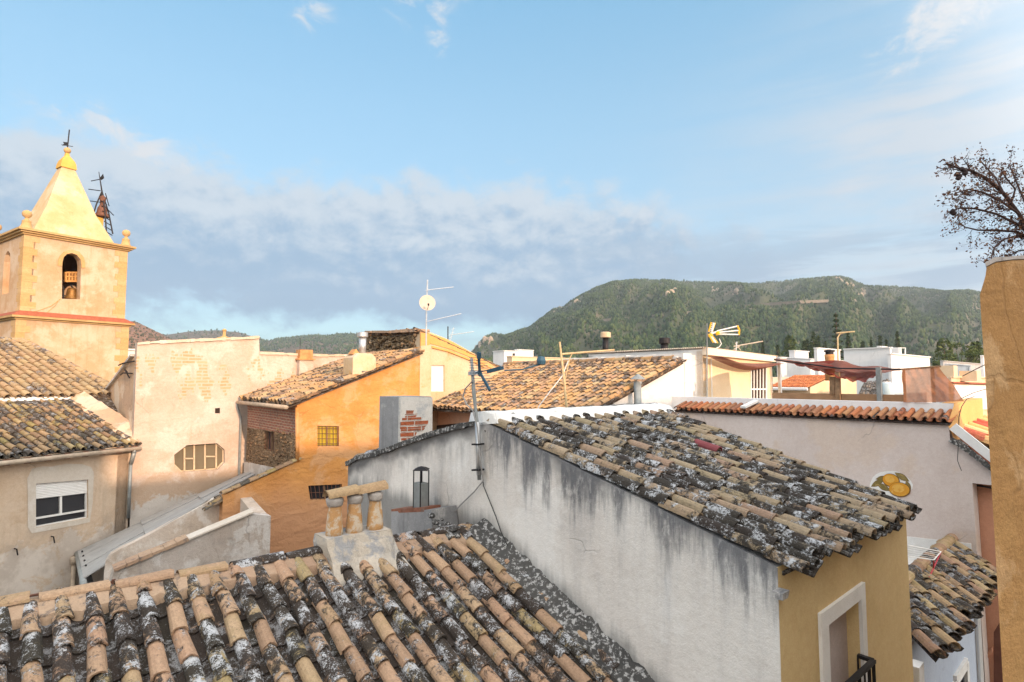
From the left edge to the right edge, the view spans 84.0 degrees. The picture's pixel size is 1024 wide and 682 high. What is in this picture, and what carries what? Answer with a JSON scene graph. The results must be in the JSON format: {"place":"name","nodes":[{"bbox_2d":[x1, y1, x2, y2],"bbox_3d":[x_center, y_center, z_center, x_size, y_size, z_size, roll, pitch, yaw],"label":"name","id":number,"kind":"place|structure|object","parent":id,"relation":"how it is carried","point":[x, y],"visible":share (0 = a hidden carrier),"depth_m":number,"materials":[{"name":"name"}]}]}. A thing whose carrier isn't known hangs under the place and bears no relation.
{"place":"outdoors","nodes":[
{"label":"outdoors","id":0,"kind":"place"},
{"bbox_2d":[0,130,135,381],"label":"church tower","id":1,"kind":"structure","parent":0,"point":[63,266],"depth_m":34.73,"materials":[{"name":"paint"}]},
{"bbox_2d":[128,349,134,355],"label":"distant house","id":2,"kind":"structure","parent":0,"point":[131,351],"depth_m":45.32,"materials":[{"name":"white paint"}]},
{"bbox_2d":[128,323,171,348],"bbox_3d":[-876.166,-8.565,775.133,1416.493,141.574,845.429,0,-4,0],"label":"hill","id":3,"kind":"structure","parent":0,"point":[140,338],"depth_m":769.09,"materials":[{"name":"green plant"}]},
{"bbox_2d":[128,321,175,348],"bbox_3d":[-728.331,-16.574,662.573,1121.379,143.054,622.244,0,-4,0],"label":"hill scrub","id":4,"kind":"object","parent":3,"relation":"on","point":[149,335],"visible":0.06,"depth_m":745.91,"materials":[{"name":"green plant"}]},
{"bbox_2d":[105,329,346,533],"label":"old house","id":5,"kind":"structure","parent":0,"point":[174,401],"depth_m":17.34,"materials":[{"name":"paint"}]},
{"bbox_2d":[174,443,222,471],"bbox_3d":[-9.658,3.579,17.530,1.459,0.883,0.095,3,-5,-40],"label":"window","id":6,"kind":"structure","parent":5,"relation":"in","point":[197,457],"depth_m":17.56,"materials":[{"name":"beige concrete"}]},
{"bbox_2d":[167,330,357,354],"bbox_3d":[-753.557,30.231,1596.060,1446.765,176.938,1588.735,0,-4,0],"label":"hill","id":7,"kind":"structure","parent":0,"point":[291,349],"depth_m":1657.40,"materials":[{"name":"green plant"}]},
{"bbox_2d":[165,328,358,353],"bbox_3d":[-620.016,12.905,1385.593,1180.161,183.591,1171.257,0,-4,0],"label":"hill forest","id":8,"kind":"object","parent":7,"relation":"on","point":[350,337],"visible":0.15,"depth_m":1608.64,"materials":[{"name":"green plant"}]},
{"bbox_2d":[0,0,1023,351],"label":"sky","id":9,"kind":"structure","parent":0,"point":[272,169],"materials":[{"name":"blue"}]},
{"bbox_2d":[492,349,533,365],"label":"distant house","id":10,"kind":"structure","parent":0,"point":[500,358],"depth_m":96.49,"materials":[{"name":"white paint"}]},
{"bbox_2d":[506,356,568,361],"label":"distant house","id":11,"kind":"structure","parent":0,"point":[517,358],"depth_m":91.80,"materials":[{"name":"beige paint"}]},
{"bbox_2d":[432,353,690,428],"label":"tiled house","id":12,"kind":"structure","parent":0,"point":[610,380],"depth_m":16.94,"materials":[{"name":"tile"}]},
{"bbox_2d":[437,423,457,428],"bbox_3d":[-2.054,2.972,18.775,0.100,0.650,1.732,3,-5,-40],"label":"window","id":13,"kind":"structure","parent":12,"relation":"in","point":[447,425],"depth_m":18.95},
{"bbox_2d":[504,356,545,370],"bbox_3d":[0.357,0.618,15.494,1.133,0.407,0.257,0,-4,0],"label":"lamp arm","id":14,"kind":"object","parent":12,"relation":"attached to","point":[541,360],"visible":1,"depth_m":15.45},
{"bbox_2d":[473,278,982,369],"bbox_3d":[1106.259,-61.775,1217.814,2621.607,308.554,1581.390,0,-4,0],"label":"hill","id":15,"kind":"structure","parent":0,"point":[764,298],"depth_m":818.29,"materials":[{"name":"green plant"}]},
{"bbox_2d":[471,277,865,351],"bbox_3d":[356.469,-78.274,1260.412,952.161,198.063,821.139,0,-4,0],"label":"rock outcrop","id":16,"kind":"object","parent":15,"relation":"on","point":[490,338],"visible":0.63,"depth_m":1154.61,"materials":[{"name":"grey stone"}]},
{"bbox_2d":[472,275,982,376],"bbox_3d":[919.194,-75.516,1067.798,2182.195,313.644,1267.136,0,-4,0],"label":"hill forest","id":17,"kind":"object","parent":15,"relation":"on","point":[716,313],"visible":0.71,"depth_m":773.54,"materials":[{"name":"green plant"}]},
{"bbox_2d":[603,298,856,320],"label":"road","id":18,"kind":"structure","parent":0,"point":[787,302],"depth_m":805.52,"materials":[{"name":"grey asphalt"}]},
{"bbox_2d":[776,350,843,376],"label":"distant house","id":19,"kind":"structure","parent":0,"point":[789,369],"depth_m":75.24,"materials":[{"name":"white paint"}]},
{"bbox_2d":[773,375,856,393],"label":"red tiled house","id":20,"kind":"structure","parent":0,"point":[806,384],"depth_m":28.14,"materials":[{"name":"tile"}]},
{"bbox_2d":[824,349,834,380],"bbox_3d":[13.404,1.009,23.987,0.425,1.320,0.425,0,-4,0],"label":"clay chimney","id":21,"kind":"object","parent":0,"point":[829,355],"visible":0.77,"depth_m":23.87,"materials":[{"name":"ceramic"}]},
{"bbox_2d":[843,346,892,393],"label":"distant house","id":22,"kind":"structure","parent":0,"point":[876,356],"depth_m":63.64,"materials":[{"name":"white paint"}]},
{"bbox_2d":[859,379,889,393],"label":"old tiled shed","id":23,"kind":"structure","parent":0,"point":[868,387],"depth_m":24.79,"materials":[{"name":"tile"}]},
{"bbox_2d":[836,331,854,359],"bbox_3d":[14.098,0.321,24.035,0.811,1.500,0.387,0,-4,0],"label":"aerial","id":24,"kind":"object","parent":23,"relation":"on","point":[839,333],"visible":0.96,"depth_m":24.03,"materials":[{"name":"metal"}]},
{"bbox_2d":[882,382,894,394],"bbox_3d":[15.742,2.230,23.903,0.556,1.050,0.556,0,-4,0],"label":"water drum","id":25,"kind":"object","parent":23,"relation":"on","point":[888,388],"visible":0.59,"depth_m":23.69,"materials":[{"name":"white plastic"}]},
{"bbox_2d":[887,347,931,402],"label":"distant house","id":26,"kind":"structure","parent":0,"point":[897,358],"depth_m":61.99,"materials":[{"name":"white paint"}]},
{"bbox_2d":[940,360,980,370],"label":"distant house","id":27,"kind":"structure","parent":0,"point":[973,366],"depth_m":94.50,"materials":[{"name":"white paint"}]},
{"bbox_2d":[940,365,986,414],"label":"distant house","id":28,"kind":"structure","parent":0,"point":[970,383],"depth_m":49.70,"materials":[{"name":"white paint"}]},
{"bbox_2d":[963,364,984,397],"bbox_3d":[21.418,2.021,27.244,1.334,1.913,6.943,-2,-5,30],"label":"overhead cable","id":29,"kind":"object","parent":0,"point":[971,371],"visible":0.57,"depth_m":25.65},
{"bbox_2d":[980,355,984,376],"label":"distant house","id":30,"kind":"structure","parent":0,"point":[982,367],"depth_m":66.06,"materials":[{"name":"white paint"}]},
{"bbox_2d":[980,255,1023,681],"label":"garden wall","id":31,"kind":"structure","parent":0,"point":[1002,303],"depth_m":3.00,"materials":[{"name":"orange paint"}]},
{"label":"ground","id":32,"kind":"structure","parent":0,"visible":0},
{"bbox_2d":[0,337,116,409],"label":"hipped house","id":33,"kind":"structure","parent":32,"relation":"on","point":[29,368],"depth_m":18.42,"materials":[{"name":"tile"}]},
{"bbox_2d":[0,391,141,597],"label":"house","id":34,"kind":"structure","parent":32,"relation":"on","point":[65,484],"depth_m":14.79,"materials":[{"name":"beige paint"}]},
{"bbox_2d":[36,480,86,526],"bbox_3d":[-11.640,4.128,14.674,0.112,1.153,1.292,-2,-4,24],"label":"window","id":35,"kind":"structure","parent":34,"relation":"in","point":[56,502],"depth_m":14.65,"materials":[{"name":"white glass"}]},
{"bbox_2d":[70,472,254,586],"bbox_3d":[-8.734,7.794,14.775,4.383,8.479,4.441,3,-5,-40],"label":"lean to","id":36,"kind":"object","parent":32,"relation":"on","point":[191,515],"visible":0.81,"depth_m":13.66,"materials":[{"name":"grey metal"}]},
{"bbox_2d":[109,497,270,580],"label":"yard wall","id":37,"kind":"structure","parent":32,"relation":"on","point":[244,533],"depth_m":11.38,"materials":[{"name":"paint"}]},
{"bbox_2d":[219,332,431,552],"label":"ochre house","id":38,"kind":"structure","parent":32,"relation":"on","point":[310,433],"depth_m":15.65,"materials":[{"name":"orange paint"}]},
{"bbox_2d":[265,431,273,451],"bbox_3d":[-6.969,2.879,16.476,0.119,0.614,0.987,3,-5,-40],"label":"window","id":39,"kind":"structure","parent":38,"relation":"in","point":[269,436],"depth_m":16.64,"materials":[{"name":"brown wood"}]},
{"bbox_2d":[308,484,340,499],"bbox_3d":[-5.056,4.075,15.344,0.980,0.506,0.119,3,-5,-40],"label":"window","id":40,"kind":"structure","parent":38,"relation":"in","point":[315,491],"depth_m":15.27,"materials":[{"name":"black glass"}]},
{"bbox_2d":[317,426,338,445],"bbox_3d":[-5.022,2.583,15.477,0.650,0.624,0.119,3,-5,-40],"label":"window","id":41,"kind":"structure","parent":38,"relation":"in","point":[326,435],"depth_m":15.48,"materials":[{"name":"yellow glass"}]},
{"bbox_2d":[0,466,654,681],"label":"house","id":42,"kind":"structure","parent":32,"relation":"on","point":[421,590],"depth_m":5.23,"materials":[{"name":"tile"}]},
{"bbox_2d":[29,579,115,596],"bbox_3d":[-4.362,2.303,4.872,1.600,0.217,0.034,3,-5,-34],"label":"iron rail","id":43,"kind":"object","parent":42,"relation":"attached to","point":[36,594],"visible":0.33,"depth_m":5.00,"materials":[{"name":"brown metal"}]},
{"bbox_2d":[364,327,503,430],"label":"rubble house","id":44,"kind":"structure","parent":32,"relation":"on","point":[450,366],"depth_m":19.80,"materials":[{"name":"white paint"}]},
{"bbox_2d":[419,280,460,344],"bbox_3d":[-2.340,-0.806,18.569,1.353,2.454,0.670,0,-4,0],"label":"aerial mast","id":45,"kind":"object","parent":44,"relation":"on","point":[426,302],"visible":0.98,"depth_m":18.61,"materials":[{"name":"metal"}]},
{"bbox_2d":[447,326,473,339],"bbox_3d":[-1.898,-0.218,21.065,0.992,0.647,0.376,0,-4,0],"label":"aerial","id":46,"kind":"object","parent":44,"relation":"on","point":[454,334],"visible":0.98,"depth_m":21.06,"materials":[{"name":"metal"}]},
{"bbox_2d":[345,396,921,681],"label":"gabled house","id":47,"kind":"structure","parent":32,"relation":"on","point":[659,542],"depth_m":5.72,"materials":[{"name":"white paint"}]},
{"bbox_2d":[454,352,507,545],"bbox_3d":[-0.617,1.331,7.205,0.346,2.366,1.454,3,-5,-38],"label":"blue aerial","id":48,"kind":"object","parent":47,"relation":"attached to","point":[472,372],"visible":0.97,"depth_m":7.07,"materials":[{"name":"grey metal"}]},
{"bbox_2d":[559,342,571,407],"bbox_3d":[1.155,0.737,12.178,0.302,1.449,0.054,0,-4,0],"label":"cane pole","id":49,"kind":"object","parent":47,"relation":"on","point":[564,385],"visible":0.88,"depth_m":12.17,"materials":[{"name":"beige wood"}]},
{"bbox_2d":[538,361,568,408],"bbox_3d":[0.865,0.993,12.160,0.704,1.152,0.021,0,-4,0],"label":"loose cable","id":50,"kind":"object","parent":49,"relation":"hanging from","point":[554,385],"visible":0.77,"depth_m":12.16,"materials":[{"name":"white plastic"}]},
{"bbox_2d":[562,349,614,354],"bbox_3d":[1.638,0.236,12.213,1.125,0.130,0.043,0,-4,0],"label":"cane pole","id":51,"kind":"object","parent":49,"relation":"attached to","point":[588,351],"visible":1,"depth_m":12.20,"materials":[{"name":"beige wood"}]},
{"bbox_2d":[818,582,867,681],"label":"balcony doorway","id":52,"kind":"structure","parent":47,"relation":"in","point":[832,623],"depth_m":5.27,"materials":[{"name":"white paint"}]},
{"bbox_2d":[760,339,764,353],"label":"fir tree","id":53,"kind":"object","parent":32,"relation":"on","point":[762,351],"visible":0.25,"depth_m":190.14,"materials":[{"name":"green plant"}]},
{"bbox_2d":[775,344,780,375],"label":"cypress tree","id":54,"kind":"object","parent":32,"relation":"on","point":[777,350],"visible":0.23,"depth_m":180.01,"materials":[{"name":"green plant"}]},
{"bbox_2d":[781,334,796,356],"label":"pine tree","id":55,"kind":"object","parent":32,"relation":"on","point":[789,340],"visible":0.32,"depth_m":200.04,"materials":[{"name":"green plant"}]},
{"bbox_2d":[801,340,807,350],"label":"cypress tree","id":56,"kind":"object","parent":32,"relation":"on","point":[803,346],"visible":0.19,"depth_m":190.07,"materials":[{"name":"green plant"}]},
{"bbox_2d":[806,339,810,355],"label":"cypress tree","id":57,"kind":"object","parent":32,"relation":"on","point":[807,344],"visible":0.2,"depth_m":200.05,"materials":[{"name":"green plant"}]},
{"bbox_2d":[808,331,817,358],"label":"cypress tree","id":58,"kind":"object","parent":32,"relation":"on","point":[813,343],"visible":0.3,"depth_m":185.11,"materials":[{"name":"green plant"}]},
{"bbox_2d":[815,335,821,347],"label":"cypress tree","id":59,"kind":"object","parent":32,"relation":"on","point":[818,341],"visible":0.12,"depth_m":190.17,"materials":[{"name":"green plant"}]},
{"bbox_2d":[813,347,840,374],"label":"distant house","id":60,"kind":"structure","parent":32,"relation":"on","point":[819,353],"depth_m":70.60,"materials":[{"name":"white paint"}]},
{"bbox_2d":[672,393,990,681],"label":"terrace house","id":61,"kind":"structure","parent":32,"relation":"on","point":[863,439],"depth_m":11.98,"materials":[{"name":"white paint"}]},
{"bbox_2d":[587,347,783,398],"bbox_3d":[6.015,2.128,19.907,5.966,3.523,5.221,3,-5,-40],"label":"roof room","id":62,"kind":"object","parent":61,"relation":"on","point":[736,374],"visible":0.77,"depth_m":18.17,"materials":[{"name":"white paint"}]},
{"bbox_2d":[600,332,610,349],"bbox_3d":[3.468,0.132,21.041,0.378,0.930,0.378,0,-4,0],"label":"roof vent","id":63,"kind":"object","parent":62,"relation":"on","point":[604,336],"visible":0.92,"depth_m":20.95,"materials":[{"name":"metal"}]},
{"bbox_2d":[659,337,669,348],"bbox_3d":[5.240,0.167,19.535,0.378,0.564,0.378,0,-4,0],"label":"roof vent","id":64,"kind":"object","parent":62,"relation":"on","point":[664,342],"visible":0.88,"depth_m":19.41,"materials":[{"name":"metal"}]},
{"bbox_2d":[734,341,762,350],"bbox_3d":[7.904,0.198,19.031,0.995,0.414,0.262,0,-4,0],"label":"aerial","id":65,"kind":"object","parent":62,"relation":"on","point":[737,346],"visible":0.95,"depth_m":19.02,"materials":[{"name":"metal"}]},
{"bbox_2d":[750,368,766,397],"bbox_3d":[8.377,1.487,19.444,1.236,1.425,0.145,3,-5,-40],"label":"window","id":66,"kind":"structure","parent":62,"relation":"in","point":[757,388],"depth_m":19.46,"materials":[{"name":"white plastic"}]},
{"bbox_2d":[706,322,739,396],"bbox_3d":[6.006,0.542,16.474,1.082,2.208,0.556,1,-4,-19],"label":"yellow aerial","id":67,"kind":"object","parent":61,"relation":"on","point":[712,337],"visible":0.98,"depth_m":16.43,"materials":[{"name":"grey metal"}]},
{"bbox_2d":[774,358,900,400],"bbox_3d":[8.351,1.472,14.939,1.800,2.149,3.699,3,-5,-40],"label":"shade sail","id":68,"kind":"object","parent":61,"relation":"on","point":[838,369],"visible":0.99,"depth_m":14.27,"materials":[{"name":"brown fabric"}]},
{"bbox_2d":[870,471,912,497],"bbox_3d":[7.871,2.990,11.831,0.013,0.580,0.787,3,-5,-40],"label":"mural","id":69,"kind":"object","parent":61,"relation":"attached to","point":[895,484],"visible":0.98,"depth_m":11.80,"materials":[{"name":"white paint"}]},
{"bbox_2d":[901,365,963,401],"bbox_3d":[8.951,1.433,12.145,0.989,1.842,1.587,-3,-5,33],"label":"shade net","id":70,"kind":"object","parent":61,"relation":"on","point":[928,384],"visible":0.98,"depth_m":12.09,"materials":[{"name":"brown fabric"}]},
{"bbox_2d":[957,396,974,470],"bbox_3d":[9.247,1.839,11.532,1.588,1.402,0.067,3,-5,-40],"label":"hanging cable","id":71,"kind":"object","parent":61,"relation":"attached to","point":[958,424],"visible":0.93,"depth_m":11.20,"materials":[{"name":"black rubber"}]},
{"bbox_2d":[832,312,843,358],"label":"norfolk pine","id":72,"kind":"object","parent":32,"relation":"on","point":[836,320],"visible":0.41,"depth_m":150.30,"materials":[{"name":"green plant"}]},
{"bbox_2d":[845,333,851,348],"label":"fir tree","id":73,"kind":"object","parent":32,"relation":"on","point":[848,343],"visible":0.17,"depth_m":150.22,"materials":[{"name":"green plant"}]},
{"bbox_2d":[877,335,881,345],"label":"fir tree","id":74,"kind":"object","parent":32,"relation":"on","point":[880,341],"visible":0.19,"depth_m":195.29,"materials":[{"name":"green plant"}]},
{"bbox_2d":[895,331,900,346],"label":"fir tree","id":75,"kind":"object","parent":32,"relation":"on","point":[897,341],"visible":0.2,"depth_m":180.26,"materials":[{"name":"green plant"}]},
{"bbox_2d":[932,338,958,365],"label":"pine tree","id":76,"kind":"object","parent":32,"relation":"on","point":[940,346],"visible":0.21,"depth_m":140.03,"materials":[{"name":"green plant"}]},
{"bbox_2d":[908,533,997,681],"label":"lane house","id":77,"kind":"structure","parent":32,"relation":"on","point":[952,595],"depth_m":8.63,"materials":[{"name":"tile"}]},
{"bbox_2d":[907,544,941,576],"bbox_3d":[6.659,3.654,9.271,0.400,0.649,1.706,-4,-5,42],"label":"clothes airer","id":78,"kind":"object","parent":77,"relation":"on","point":[938,556],"visible":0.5,"depth_m":9.32,"materials":[{"name":"white plastic"}]},
{"bbox_2d":[953,657,969,681],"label":"window","id":79,"kind":"structure","parent":77,"relation":"in","point":[963,670],"depth_m":9.19,"materials":[{"name":"white paint"}]},
{"bbox_2d":[932,342,983,365],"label":"umbrella pine","id":80,"kind":"object","parent":32,"relation":"on","point":[970,353],"visible":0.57,"depth_m":119.58,"materials":[{"name":"green plant"}]},
{"bbox_2d":[944,363,971,377],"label":"distant house","id":81,"kind":"structure","parent":32,"relation":"on","point":[962,367],"depth_m":74.13,"materials":[{"name":"white paint"}]},
{"bbox_2d":[964,341,983,362],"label":"pine tree","id":82,"kind":"object","parent":32,"relation":"on","point":[974,344],"visible":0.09,"depth_m":129.76,"materials":[{"name":"green plant"}]},
{"bbox_2d":[934,142,1023,266],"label":"dry tree","id":83,"kind":"object","parent":32,"relation":"on","point":[997,186],"visible":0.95,"depth_m":3.65,"materials":[{"name":"brown plant"}]},
{"bbox_2d":[977,484,1002,681],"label":"salmon house","id":84,"kind":"structure","parent":32,"relation":"on","point":[986,519],"depth_m":10.88,"materials":[{"name":"paint"}]},
{"bbox_2d":[994,623,1002,681],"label":"doorway","id":85,"kind":"structure","parent":84,"relation":"in","point":[998,676],"depth_m":10.75,"materials":[{"name":"brown wood"}]}
]}

